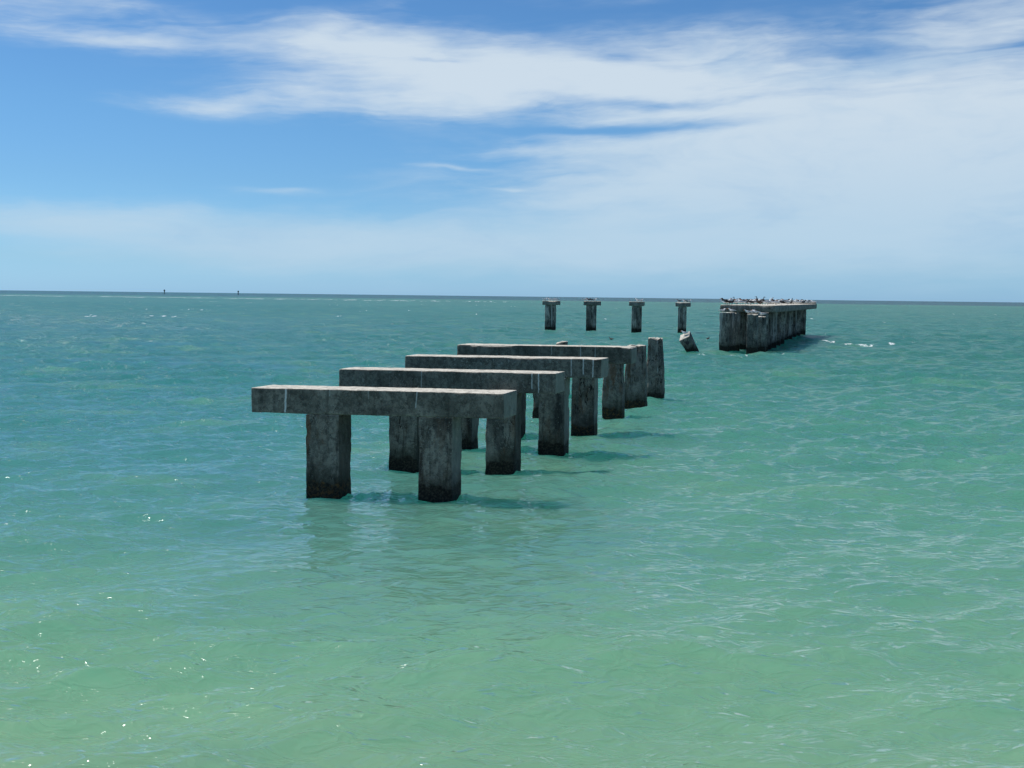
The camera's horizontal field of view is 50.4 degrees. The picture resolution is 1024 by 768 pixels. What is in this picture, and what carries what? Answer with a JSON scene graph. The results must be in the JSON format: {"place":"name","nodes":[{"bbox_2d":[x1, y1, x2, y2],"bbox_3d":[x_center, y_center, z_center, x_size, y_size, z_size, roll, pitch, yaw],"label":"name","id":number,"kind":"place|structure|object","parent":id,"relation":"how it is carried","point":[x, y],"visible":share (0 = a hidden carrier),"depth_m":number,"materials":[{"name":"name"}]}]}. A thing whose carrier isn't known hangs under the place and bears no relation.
{"place":"outdoors","nodes":[
{"label":"outdoors","id":0,"kind":"place"},
{"bbox_2d":[0,290,1023,767],"bbox_3d":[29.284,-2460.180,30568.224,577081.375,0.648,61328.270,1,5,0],"label":"sea water","id":1,"kind":"structure","parent":0,"point":[806,550],"depth_m":12.37,"materials":[{"name":"teal liquid"}]},
{"bbox_2d":[251,385,516,502],"bbox_3d":[-1.844,1.442,15.716,3.754,2.763,0.596,1,5,7],"label":"pier bent","id":2,"kind":"object","parent":1,"relation":"in","point":[329,411],"visible":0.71,"depth_m":15.39,"materials":[{"name":"concrete"}]},
{"bbox_2d":[339,367,564,474],"bbox_3d":[-1.033,1.195,18.283,3.748,2.861,0.772,1,5,8],"label":"pier bent","id":3,"kind":"object","parent":1,"relation":"in","point":[503,446],"visible":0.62,"depth_m":17.99,"materials":[{"name":"concrete"}]},
{"bbox_2d":[405,354,608,455],"bbox_3d":[-0.111,0.974,20.412,3.764,2.985,0.661,1,5,6],"label":"pier bent","id":4,"kind":"object","parent":1,"relation":"in","point":[553,434],"visible":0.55,"depth_m":20.02,"materials":[{"name":"concrete"}]},
{"bbox_2d":[532,393,538,417],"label":"broken pile","id":5,"kind":"object","parent":1,"relation":"in","point":[535,413],"visible":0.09,"depth_m":26.20,"materials":[{"name":"concrete"}]},
{"bbox_2d":[457,343,636,438],"bbox_3d":[0.725,0.719,23.031,3.759,3.090,0.625,1,5,5],"label":"pier bent","id":6,"kind":"object","parent":1,"relation":"in","point":[584,407],"visible":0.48,"depth_m":22.74,"materials":[{"name":"concrete"}]},
{"bbox_2d":[542,301,559,329],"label":"piling","id":7,"kind":"object","parent":1,"relation":"in","point":[550,315],"visible":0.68,"depth_m":93.45,"materials":[{"name":"concrete"}]},
{"bbox_2d":[556,341,569,393],"bbox_3d":[1.450,0.193,31.224,0.424,2.842,0.463,2,5,11],"label":"broken pile","id":8,"kind":"object","parent":1,"relation":"in","point":[562,343],"visible":0.13,"depth_m":31.03,"materials":[{"name":"concrete"}]},
{"bbox_2d":[583,301,600,330],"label":"piling","id":9,"kind":"object","parent":1,"relation":"in","point":[591,309],"visible":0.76,"depth_m":93.75,"materials":[{"name":"concrete"}]},
{"bbox_2d":[602,364,624,418],"bbox_3d":[2.459,0.703,26.447,0.548,2.614,0.469,1,5,8],"label":"broken pile","id":10,"kind":"object","parent":1,"relation":"in","point":[613,396],"visible":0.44,"depth_m":26.20,"materials":[{"name":"concrete"}]},
{"bbox_2d":[624,345,647,408],"bbox_3d":[3.245,0.411,28.532,0.624,2.888,0.470,1,5,8],"label":"broken pile","id":11,"kind":"object","parent":1,"relation":"in","point":[635,377],"visible":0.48,"depth_m":28.29,"materials":[{"name":"concrete"}]},
{"bbox_2d":[629,302,644,332],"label":"piling","id":12,"kind":"object","parent":1,"relation":"in","point":[636,323],"visible":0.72,"depth_m":90.96,"materials":[{"name":"concrete"}]},
{"bbox_2d":[647,337,664,398],"bbox_3d":[4.065,0.176,30.797,0.577,3.008,0.465,1,5,7],"label":"broken pile","id":13,"kind":"object","parent":1,"relation":"in","point":[655,371],"visible":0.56,"depth_m":30.55,"materials":[{"name":"concrete"}]},
{"bbox_2d":[675,302,690,332],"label":"piling","id":14,"kind":"object","parent":1,"relation":"in","point":[682,311],"visible":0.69,"depth_m":91.64,"materials":[{"name":"concrete"}]},
{"bbox_2d":[679,331,698,351],"bbox_3d":[9.554,-1.816,57.374,1.878,1.936,0.527,-2,5,-26],"label":"leaning pile","id":15,"kind":"object","parent":1,"relation":"in","point":[687,341],"visible":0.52,"depth_m":57.03,"materials":[{"name":"concrete"}]},
{"bbox_2d":[719,312,735,350],"bbox_3d":[11.742,-2.215,59.290,0.468,3.380,1.206,4,6,38],"label":"broken pile","id":16,"kind":"object","parent":1,"relation":"in","point":[727,337],"visible":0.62,"depth_m":58.94,"materials":[{"name":"concrete"}]},
{"bbox_2d":[746,314,757,353],"bbox_3d":[12.871,-2.102,58.362,0.728,3.325,0.572,1,5,0],"label":"broken pile","id":17,"kind":"object","parent":1,"relation":"in","point":[752,335],"visible":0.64,"depth_m":58.05,"materials":[{"name":"concrete"}]},
{"bbox_2d":[757,316,765,351],"bbox_3d":[13.502,-2.092,59.134,0.716,3.200,0.517,1,5,0],"label":"broken pile","id":18,"kind":"object","parent":1,"relation":"in","point":[762,333],"visible":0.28,"depth_m":58.85,"materials":[{"name":"concrete"}]},
{"bbox_2d":[720,302,816,350],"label":"pier platform","id":19,"kind":"structure","parent":1,"relation":"in","point":[785,321],"depth_m":65.35,"materials":[{"name":"concrete"}]},
{"bbox_2d":[0,0,1023,301],"label":"sky","id":20,"kind":"structure","parent":0,"point":[861,150],"materials":[{"name":"blue"}]}
]}

